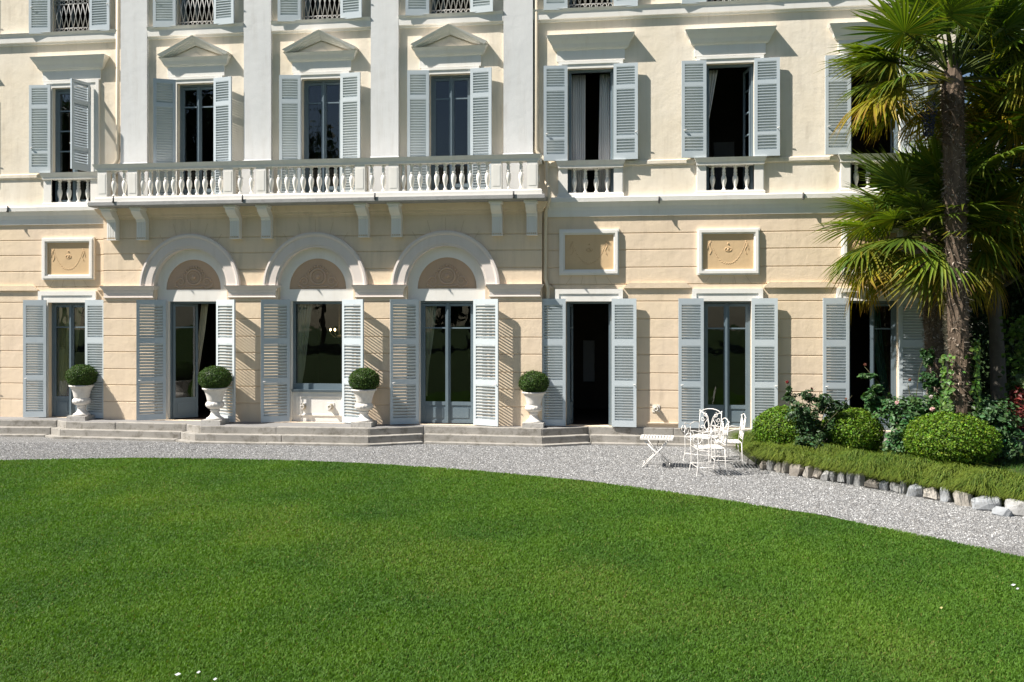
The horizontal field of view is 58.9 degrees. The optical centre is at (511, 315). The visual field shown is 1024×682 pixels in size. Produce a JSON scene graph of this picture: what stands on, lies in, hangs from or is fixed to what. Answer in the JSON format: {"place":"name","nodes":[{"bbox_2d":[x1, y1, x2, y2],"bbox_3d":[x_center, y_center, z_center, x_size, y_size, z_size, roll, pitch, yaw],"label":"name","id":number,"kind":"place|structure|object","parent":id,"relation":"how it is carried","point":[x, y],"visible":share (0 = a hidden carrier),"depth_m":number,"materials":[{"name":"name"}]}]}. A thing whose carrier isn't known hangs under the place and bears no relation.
{"place":"outdoors","nodes":[
{"label":"outdoors","id":0,"kind":"place"},
{"bbox_2d":[0,442,1023,546],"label":"gravel","id":1,"kind":"structure","parent":0,"point":[999,525],"depth_m":15.39,"materials":[{"name":"grey gravel"}]},
{"bbox_2d":[640,434,673,468],"bbox_3d":[2.500,2.352,15.623,0.556,0.531,0.416,0,0,12],"label":"folding table","id":2,"kind":"object","parent":1,"relation":"on","point":[668,439],"visible":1,"depth_m":15.50,"materials":[{"name":"white metal"}]},
{"bbox_2d":[681,408,722,460],"bbox_3d":[3.410,2.147,16.193,0.530,0.929,0.617,0,0,41],"label":"garden chair","id":3,"kind":"object","parent":1,"relation":"on","point":[707,437],"visible":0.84,"depth_m":16.28,"materials":[{"name":"white metal"}]},
{"bbox_2d":[685,418,729,476],"bbox_3d":[3.214,2.147,14.889,0.617,0.929,0.530,0,0,-2],"label":"garden chair","id":4,"kind":"object","parent":1,"relation":"on","point":[699,447],"visible":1,"depth_m":14.81,"materials":[{"name":"white metal"}]},
{"bbox_2d":[706,413,746,469],"bbox_3d":[3.681,2.147,15.569,0.617,0.929,0.530,0,0,6],"label":"garden chair","id":5,"kind":"object","parent":1,"relation":"on","point":[741,433],"visible":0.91,"depth_m":15.51,"materials":[{"name":"white metal"}]},
{"bbox_2d":[0,457,1023,681],"bbox_3d":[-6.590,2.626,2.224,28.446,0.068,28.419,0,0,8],"label":"lawn","id":6,"kind":"structure","parent":0,"point":[387,593],"depth_m":8.77,"materials":[{"name":"green plant"}]},
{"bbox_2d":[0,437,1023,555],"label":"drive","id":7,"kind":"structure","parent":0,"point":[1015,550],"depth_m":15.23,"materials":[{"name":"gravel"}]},
{"bbox_2d":[0,417,1023,447],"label":"stone steps","id":8,"kind":"structure","parent":7,"relation":"on","point":[289,433],"depth_m":18.46,"materials":[{"name":"grey stone"}]},
{"bbox_2d":[67,384,95,420],"bbox_3d":[-9.420,1.897,19.849,0.520,0.760,0.520,0,0,8],"label":"urn","id":9,"kind":"object","parent":8,"relation":"on","point":[81,399],"visible":0.94,"depth_m":19.70,"materials":[{"name":"grey stone"}]},
{"bbox_2d":[65,364,97,385],"bbox_3d":[-9.425,1.311,19.847,0.657,0.502,0.695,0,0,8],"label":"topiary","id":10,"kind":"object","parent":9,"relation":"in","point":[80,374],"visible":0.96,"depth_m":19.65,"materials":[{"name":"green plant"}]},
{"bbox_2d":[200,387,228,424],"bbox_3d":[-6.248,1.897,19.074,0.520,0.760,0.520,0,0,8],"label":"urn","id":11,"kind":"object","parent":8,"relation":"on","point":[214,402],"visible":0.98,"depth_m":18.92,"materials":[{"name":"grey stone"}]},
{"bbox_2d":[197,365,231,387],"bbox_3d":[-6.244,1.306,19.074,0.716,0.514,0.696,0,0,8],"label":"topiary","id":12,"kind":"object","parent":11,"relation":"in","point":[213,377],"visible":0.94,"depth_m":18.88,"materials":[{"name":"green plant"}]},
{"bbox_2d":[351,388,376,426],"bbox_3d":[-3.052,1.897,18.709,0.520,0.760,0.520,0,0,8],"label":"urn","id":13,"kind":"object","parent":8,"relation":"on","point":[364,405],"visible":0.94,"depth_m":18.56,"materials":[{"name":"grey stone"}]},
{"bbox_2d":[348,367,379,389],"bbox_3d":[-3.056,1.315,18.709,0.677,0.492,0.675,0,0,8],"label":"topiary","id":14,"kind":"object","parent":13,"relation":"in","point":[365,378],"visible":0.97,"depth_m":18.51,"materials":[{"name":"green plant"}]},
{"bbox_2d":[522,392,545,427],"bbox_3d":[0.448,1.918,18.576,0.490,0.718,0.490,0,0,8],"label":"urn","id":15,"kind":"object","parent":8,"relation":"on","point":[533,406],"visible":0.97,"depth_m":18.43,"materials":[{"name":"grey stone"}]},
{"bbox_2d":[518,370,549,391],"bbox_3d":[0.451,1.356,18.579,0.651,0.496,0.665,0,0,8],"label":"topiary","id":16,"kind":"object","parent":15,"relation":"in","point":[533,381],"visible":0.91,"depth_m":18.38,"materials":[{"name":"green plant"}]},
{"bbox_2d":[759,460,766,469],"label":"border stone","id":17,"kind":"object","parent":7,"relation":"on","point":[763,465],"visible":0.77,"depth_m":15.27,"materials":[{"name":"grey stone"}]},
{"bbox_2d":[766,460,775,470],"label":"border stone","id":18,"kind":"object","parent":7,"relation":"on","point":[770,465],"visible":0.59,"depth_m":15.18,"materials":[{"name":"white stone"}]},
{"bbox_2d":[774,462,782,472],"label":"border stone","id":19,"kind":"object","parent":7,"relation":"on","point":[778,467],"visible":0.78,"depth_m":15.04,"materials":[{"name":"beige stone"}]},
{"bbox_2d":[781,461,791,472],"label":"border stone","id":20,"kind":"object","parent":7,"relation":"on","point":[785,467],"visible":0.62,"depth_m":14.95,"materials":[{"name":"grey stone"}]},
{"bbox_2d":[789,464,804,476],"bbox_3d":[4.632,2.540,14.749,0.196,0.250,0.281,-4,-1,-39],"label":"border stone","id":21,"kind":"object","parent":7,"relation":"on","point":[796,470],"visible":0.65,"depth_m":14.66,"materials":[{"name":"beige stone"}]},
{"bbox_2d":[803,465,814,477],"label":"border stone","id":22,"kind":"object","parent":7,"relation":"on","point":[808,472],"visible":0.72,"depth_m":14.52,"materials":[{"name":"grey stone"}]},
{"bbox_2d":[812,467,822,478],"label":"border stone","id":23,"kind":"object","parent":7,"relation":"on","point":[817,473],"visible":0.73,"depth_m":14.42,"materials":[{"name":"beige stone"}]},
{"bbox_2d":[820,470,829,480],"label":"border stone","id":24,"kind":"object","parent":7,"relation":"on","point":[824,476],"visible":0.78,"depth_m":14.27,"materials":[{"name":"white stone"}]},
{"bbox_2d":[829,471,837,481],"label":"border stone","id":25,"kind":"object","parent":7,"relation":"on","point":[832,476],"visible":0.66,"depth_m":14.21,"materials":[{"name":"white stone"}]},
{"bbox_2d":[837,472,845,482],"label":"border stone","id":26,"kind":"object","parent":7,"relation":"on","point":[841,477],"visible":0.77,"depth_m":14.08,"materials":[{"name":"white stone"}]},
{"bbox_2d":[854,472,865,485],"bbox_3d":[5.359,2.534,13.913,0.211,0.258,0.160,0,0,-16],"label":"border stone","id":27,"kind":"object","parent":7,"relation":"on","point":[859,480],"visible":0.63,"depth_m":13.84,"materials":[{"name":"white stone"}]},
{"bbox_2d":[864,479,878,488],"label":"border stone","id":28,"kind":"object","parent":7,"relation":"on","point":[872,483],"visible":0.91,"depth_m":13.65,"materials":[{"name":"beige stone"}]},
{"bbox_2d":[879,480,888,490],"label":"border stone","id":29,"kind":"object","parent":7,"relation":"on","point":[883,485],"visible":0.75,"depth_m":13.51,"materials":[{"name":"grey stone"}]},
{"bbox_2d":[890,481,899,492],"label":"border stone","id":30,"kind":"object","parent":7,"relation":"on","point":[894,486],"visible":0.79,"depth_m":13.34,"materials":[{"name":"white stone"}]},
{"bbox_2d":[906,483,924,496],"bbox_3d":[5.832,2.538,13.081,0.200,0.230,0.249,-4,-3,-44],"label":"border stone","id":31,"kind":"object","parent":7,"relation":"on","point":[913,490],"visible":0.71,"depth_m":13.02,"materials":[{"name":"grey stone"}]},
{"bbox_2d":[923,487,939,500],"bbox_3d":[5.962,2.544,12.870,0.193,0.211,0.240,2,-5,-41],"label":"border stone","id":32,"kind":"object","parent":7,"relation":"on","point":[932,493],"visible":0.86,"depth_m":12.81,"materials":[{"name":"beige stone"}]},
{"bbox_2d":[953,490,972,506],"bbox_3d":[6.207,2.535,12.462,0.268,0.257,0.174,0,0,29],"label":"border stone","id":33,"kind":"object","parent":7,"relation":"on","point":[961,498],"visible":0.81,"depth_m":12.39,"materials":[{"name":"beige stone"}]},
{"bbox_2d":[971,496,1001,511],"bbox_3d":[6.342,2.542,12.133,0.198,0.239,0.372,-9,7,-43],"label":"border stone","id":34,"kind":"object","parent":7,"relation":"on","point":[985,503],"visible":0.66,"depth_m":12.07,"materials":[{"name":"grey stone"}]},
{"bbox_2d":[992,506,1012,516],"bbox_3d":[6.403,2.560,11.831,0.180,0.142,0.257,2,3,-45],"label":"border stone","id":35,"kind":"object","parent":7,"relation":"on","point":[1001,511],"visible":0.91,"depth_m":11.77,"materials":[{"name":"grey stone"}]},
{"bbox_2d":[1004,498,1023,516],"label":"border stone","id":36,"kind":"object","parent":7,"relation":"on","point":[1016,508],"visible":0.78,"depth_m":11.76,"materials":[{"name":"white stone"}]},
{"bbox_2d":[724,428,1023,506],"bbox_3d":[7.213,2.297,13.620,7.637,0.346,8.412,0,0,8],"label":"border grass","id":37,"kind":"structure","parent":0,"point":[1005,483],"depth_m":13.75,"materials":[{"name":"green plant"}]},
{"bbox_2d":[751,404,820,444],"bbox_3d":[5.058,2.063,16.659,1.280,0.863,1.301,0,0,8],"label":"box ball","id":38,"kind":"object","parent":37,"relation":"on","point":[772,424],"visible":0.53,"depth_m":16.34,"materials":[{"name":"green plant"}]},
{"bbox_2d":[781,380,851,448],"bbox_3d":[5.289,1.810,15.969,1.237,1.312,0.919,0,0,-31],"label":"rose bush","id":39,"kind":"object","parent":37,"relation":"on","point":[805,415],"visible":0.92,"depth_m":15.99,"materials":[{"name":"green plant"}]},
{"bbox_2d":[846,471,855,483],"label":"border stone","id":40,"kind":"object","parent":37,"relation":"on","point":[849,478],"visible":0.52,"depth_m":13.98,"materials":[{"name":"white stone"}]},
{"bbox_2d":[821,407,885,453],"bbox_3d":[6.110,2.066,16.311,1.154,0.857,1.156,0,0,8],"label":"box ball","id":41,"kind":"object","parent":37,"relation":"on","point":[856,428],"visible":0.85,"depth_m":15.96,"materials":[{"name":"green plant"}]},
{"bbox_2d":[857,347,947,456],"bbox_3d":[6.945,1.518,15.975,1.661,1.931,1.235,0,0,-27],"label":"rose bush","id":42,"kind":"object","parent":37,"relation":"on","point":[890,407],"visible":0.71,"depth_m":15.87,"materials":[{"name":"green plant"}]},
{"bbox_2d":[899,479,908,493],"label":"border stone","id":43,"kind":"object","parent":37,"relation":"on","point":[903,488],"visible":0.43,"depth_m":13.26,"materials":[{"name":"white stone"}]},
{"bbox_2d":[811,128,1023,395],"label":"fan palm","id":44,"kind":"object","parent":37,"relation":"on","point":[901,189],"visible":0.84,"depth_m":15.90,"materials":[{"name":"green plant"}]},
{"bbox_2d":[818,0,1023,416],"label":"fan palm","id":45,"kind":"object","parent":37,"relation":"on","point":[918,20],"visible":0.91,"depth_m":15.15,"materials":[{"name":"green plant"}]},
{"bbox_2d":[938,339,982,422],"bbox_3d":[7.535,1.414,15.227,0.720,2.038,0.627,0,0,8],"label":"ivy","id":46,"kind":"object","parent":45,"relation":"attached to","point":[946,392],"visible":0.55,"depth_m":15.10,"materials":[{"name":"green plant"}]},
{"bbox_2d":[940,487,952,501],"bbox_3d":[6.108,2.533,12.738,0.167,0.250,0.183,-2,-7,44],"label":"border stone","id":47,"kind":"object","parent":37,"relation":"on","point":[945,495],"visible":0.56,"depth_m":12.67,"materials":[{"name":"grey stone"}]},
{"bbox_2d":[901,411,1003,466],"bbox_3d":[7.296,2.038,15.069,1.514,0.917,1.533,0,0,8],"label":"box ball","id":48,"kind":"object","parent":37,"relation":"on","point":[943,436],"visible":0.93,"depth_m":14.63,"materials":[{"name":"green plant"}]},
{"bbox_2d":[912,65,1023,270],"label":"fan palm","id":49,"kind":"object","parent":37,"relation":"on","point":[1017,200],"visible":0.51,"depth_m":15.55,"materials":[{"name":"green plant"}]},
{"bbox_2d":[942,391,1023,464],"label":"rose bush","id":50,"kind":"object","parent":37,"relation":"on","point":[992,415],"visible":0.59,"depth_m":14.91,"materials":[{"name":"green plant"}]},
{"bbox_2d":[998,314,1023,430],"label":"shrub","id":51,"kind":"object","parent":37,"relation":"on","point":[1019,349],"visible":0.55,"depth_m":16.93,"materials":[{"name":"green plant"}]},
{"bbox_2d":[1003,386,1023,460],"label":"red leaved shrub","id":52,"kind":"object","parent":37,"relation":"on","point":[1017,400],"visible":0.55,"depth_m":15.32,"materials":[{"name":"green plant"}]},
{"bbox_2d":[961,40,1005,326],"label":"sky","id":53,"kind":"structure","parent":0,"point":[968,74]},
{"bbox_2d":[969,144,1023,402],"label":"evergreen tree","id":54,"kind":"object","parent":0,"point":[1010,252],"depth_m":25.75,"materials":[{"name":"green plant"}]},
{"bbox_2d":[970,335,1023,394],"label":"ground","id":55,"kind":"structure","parent":0,"point":[983,371],"depth_m":46.31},
{"bbox_2d":[0,0,956,431],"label":"villa","id":56,"kind":"object","parent":55,"relation":"on","point":[368,180],"visible":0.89,"depth_m":19.04,"materials":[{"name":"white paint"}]},
{"bbox_2d":[57,307,68,395],"bbox_3d":[-10.087,0.780,20.448,0.381,2.060,0.052,0,0,8],"label":"curtain","id":57,"kind":"object","parent":56,"relation":"hanging from","point":[62,346],"visible":0.96,"depth_m":20.45,"materials":[{"name":"fabric"}]},
{"bbox_2d":[56,0,73,31],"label":"window","id":58,"kind":"structure","parent":56,"relation":"in","point":[61,6],"depth_m":20.56,"materials":[{"name":"blue metal"}]},
{"bbox_2d":[52,303,84,416],"bbox_3d":[-9.863,0.992,20.315,0.936,2.557,0.105,0,0,8],"label":"french door","id":59,"kind":"structure","parent":56,"relation":"in","point":[61,405],"depth_m":20.33,"materials":[{"name":"grey wood"}]},
{"bbox_2d":[68,95,72,199],"bbox_3d":[-10.025,-3.760,20.651,0.183,2.540,0.052,0,0,8],"label":"curtain","id":60,"kind":"object","parent":56,"relation":"hanging from","point":[70,170],"visible":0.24,"depth_m":20.65,"materials":[{"name":"white fabric"}]},
{"bbox_2d":[55,88,90,201],"bbox_3d":[-9.764,-3.790,20.282,0.936,2.552,0.105,0,0,8],"label":"window","id":61,"kind":"structure","parent":56,"relation":"in","point":[58,92],"depth_m":20.32,"materials":[{"name":"blue wood"}]},
{"bbox_2d":[75,307,81,350],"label":"curtain","id":62,"kind":"object","parent":56,"relation":"hanging from","point":[78,311],"visible":1,"depth_m":20.40,"materials":[{"name":"fabric"}]},
{"bbox_2d":[181,0,197,24],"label":"window","id":63,"kind":"structure","parent":56,"relation":"in","point":[183,6],"depth_m":20.11,"materials":[{"name":"blue metal"}]},
{"bbox_2d":[170,302,215,418],"bbox_3d":[-6.896,0.985,20.025,1.166,2.572,0.406,0,0,8],"label":"french door","id":64,"kind":"structure","parent":56,"relation":"in","point":[181,407],"depth_m":19.96,"materials":[{"name":"grey wood"}]},
{"bbox_2d":[180,84,212,194],"bbox_3d":[-6.844,-3.739,19.861,0.876,2.614,0.105,0,0,8],"label":"window","id":65,"kind":"structure","parent":56,"relation":"in","point":[183,88],"depth_m":19.84,"materials":[{"name":"blue wood"}]},
{"bbox_2d":[191,304,207,396],"bbox_3d":[-7.034,0.990,20.412,0.422,2.520,0.053,0,0,8],"label":"curtain","id":66,"kind":"object","parent":56,"relation":"hanging from","point":[203,318],"visible":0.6,"depth_m":20.40,"materials":[{"name":"white fabric"}]},
{"bbox_2d":[300,403,306,409],"bbox_3d":[-4.478,1.953,19.417,0.150,0.150,0.102,0,0,8],"label":"wall lamp","id":67,"kind":"object","parent":56,"relation":"attached to","point":[303,406],"visible":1,"depth_m":19.41,"materials":[{"name":"white paint"}]},
{"bbox_2d":[297,304,311,382],"bbox_3d":[-4.484,0.680,19.629,0.342,1.861,0.052,0,0,8],"label":"curtain","id":68,"kind":"object","parent":56,"relation":"hanging from","point":[303,317],"visible":0.95,"depth_m":19.63,"materials":[{"name":"white fabric"}]},
{"bbox_2d":[305,0,319,18],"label":"window","id":69,"kind":"structure","parent":56,"relation":"in","point":[317,1],"depth_m":19.73,"materials":[{"name":"blue"}]},
{"bbox_2d":[291,301,341,391],"bbox_3d":[-4.138,0.671,19.437,1.240,1.943,0.170,0,0,8],"label":"picture window","id":70,"kind":"structure","parent":56,"relation":"in","point":[297,387],"depth_m":19.48,"materials":[{"name":"blue glass"}]},
{"bbox_2d":[304,80,339,192],"bbox_3d":[-4.037,-3.739,19.476,0.876,2.614,0.105,0,0,8],"label":"window","id":71,"kind":"structure","parent":56,"relation":"in","point":[323,83],"depth_m":19.46,"materials":[{"name":"grey wood"}]},
{"bbox_2d":[327,403,333,409],"bbox_3d":[-3.879,1.945,19.335,0.150,0.150,0.102,0,0,8],"label":"wall lamp","id":72,"kind":"object","parent":56,"relation":"attached to","point":[330,406],"visible":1,"depth_m":19.36,"materials":[{"name":"white paint"}]},
{"bbox_2d":[330,304,341,338],"bbox_3d":[-4.059,-0.772,21.299,0.416,2.636,0.434,0,0,8],"label":"chandelier","id":73,"kind":"object","parent":56,"relation":"hanging from","point":[339,336],"visible":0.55,"depth_m":21.29,"materials":[{"name":"gold metal"}]},
{"bbox_2d":[426,306,436,395],"bbox_3d":[-1.724,0.730,19.230,0.271,1.960,0.053,0,0,8],"label":"curtain","id":74,"kind":"object","parent":56,"relation":"hanging from","point":[430,315],"visible":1,"depth_m":19.23,"materials":[{"name":"white fabric"}]},
{"bbox_2d":[432,0,444,13],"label":"window","id":75,"kind":"structure","parent":56,"relation":"in","point":[438,7],"depth_m":19.37,"materials":[{"name":"blue"}]},
{"bbox_2d":[421,301,472,422],"bbox_3d":[-1.345,0.985,19.087,1.166,2.572,0.105,0,0,8],"label":"french door","id":76,"kind":"structure","parent":56,"relation":"in","point":[447,411],"depth_m":19.07,"materials":[{"name":"grey wood"}]},
{"bbox_2d":[431,75,469,189],"bbox_3d":[-1.270,-3.739,19.097,0.876,2.614,0.105,0,0,8],"label":"window","id":77,"kind":"structure","parent":56,"relation":"in","point":[452,78],"depth_m":19.09,"materials":[{"name":"grey wood"}]},
{"bbox_2d":[571,74,585,192],"bbox_3d":[1.377,-3.750,19.038,0.333,2.600,0.053,0,0,8],"label":"curtain","id":78,"kind":"object","parent":56,"relation":"hanging from","point":[578,86],"visible":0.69,"depth_m":19.03,"materials":[{"name":"white fabric"}]},
{"bbox_2d":[566,302,611,425],"bbox_3d":[1.622,0.992,18.941,0.936,2.557,0.453,0,0,8],"label":"french door","id":79,"kind":"structure","parent":56,"relation":"in","point":[569,305],"depth_m":18.78,"materials":[{"name":"grey wood"}]},
{"bbox_2d":[568,69,613,192],"bbox_3d":[1.657,-3.790,18.915,1.038,2.552,0.449,0,0,8],"label":"window","id":80,"kind":"structure","parent":56,"relation":"in","point":[597,70],"depth_m":18.70,"materials":[{"name":"blue wood"}]},
{"bbox_2d":[569,0,612,7],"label":"window","id":81,"kind":"structure","parent":56,"relation":"in","point":[571,1],"depth_m":18.81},
{"bbox_2d":[598,74,610,191],"bbox_3d":[1.962,-3.750,18.957,0.334,2.600,0.053,0,0,8],"label":"curtain","id":82,"kind":"object","parent":56,"relation":"hanging from","point":[605,120],"visible":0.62,"depth_m":18.95,"materials":[{"name":"white fabric"}]},
{"bbox_2d":[652,405,659,411],"bbox_3d":[2.918,1.891,18.373,0.150,0.150,0.102,0,0,8],"label":"wall lamp","id":83,"kind":"object","parent":56,"relation":"attached to","point":[655,408],"visible":1,"depth_m":18.39,"materials":[{"name":"white paint"}]},
{"bbox_2d":[709,70,717,116],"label":"curtain","id":84,"kind":"object","parent":56,"relation":"hanging from","point":[712,77],"visible":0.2,"depth_m":18.68,"materials":[{"name":"white fabric"}]},
{"bbox_2d":[714,142,733,189],"bbox_3d":[5.070,-3.285,21.687,0.480,1.710,0.110,0,0,8],"label":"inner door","id":85,"kind":"structure","parent":56,"relation":"in","point":[721,149],"depth_m":21.64,"materials":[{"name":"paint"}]},
{"bbox_2d":[704,301,749,427],"bbox_3d":[4.346,0.992,18.367,0.936,2.557,0.105,0,0,8],"label":"french door","id":86,"kind":"structure","parent":56,"relation":"in","point":[733,413],"depth_m":18.33,"materials":[{"name":"grey wood"}]},
{"bbox_2d":[706,64,752,189],"bbox_3d":[4.397,-3.790,18.539,0.987,2.552,0.449,0,0,8],"label":"window","id":87,"kind":"structure","parent":56,"relation":"in","point":[748,73],"depth_m":18.38,"materials":[{"name":"grey wood"}]},
{"bbox_2d":[849,301,895,429],"bbox_3d":[7.154,0.992,18.183,0.936,2.557,0.453,0,0,8],"label":"french door","id":88,"kind":"structure","parent":56,"relation":"in","point":[893,309],"depth_m":17.92,"materials":[{"name":"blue wood"}]},
{"bbox_2d":[850,59,897,186],"bbox_3d":[7.189,-3.790,18.158,0.951,2.552,0.452,0,0,8],"label":"window","id":89,"kind":"structure","parent":56,"relation":"in","point":[892,144],"depth_m":18.02,"materials":[{"name":"blue wood"}]},
{"bbox_2d":[874,303,889,397],"bbox_3d":[7.384,1.000,18.153,0.384,2.500,0.054,0,0,8],"label":"curtain","id":90,"kind":"object","parent":56,"relation":"hanging from","point":[880,357],"visible":0.56,"depth_m":18.15,"materials":[{"name":"white fabric"}]},
{"bbox_2d":[960,4,1023,324],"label":"evergreen tree","id":91,"kind":"object","parent":55,"relation":"on","point":[999,74],"visible":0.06,"depth_m":18.82,"materials":[{"name":"green plant"}]},
{"bbox_2d":[966,123,1023,423],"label":"evergreen tree","id":92,"kind":"object","parent":55,"relation":"on","point":[996,350],"visible":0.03,"depth_m":17.82,"materials":[{"name":"green plant"}]},
{"bbox_2d":[968,253,1023,422],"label":"laurel hedge","id":93,"kind":"object","parent":55,"relation":"on","point":[980,328],"visible":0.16,"depth_m":18.48,"materials":[{"name":"green plant"}]},
{"bbox_2d":[1005,374,1023,457],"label":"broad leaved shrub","id":94,"kind":"object","parent":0,"point":[1015,381],"visible":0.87,"depth_m":15.56,"materials":[{"name":"green plant"}]}
]}

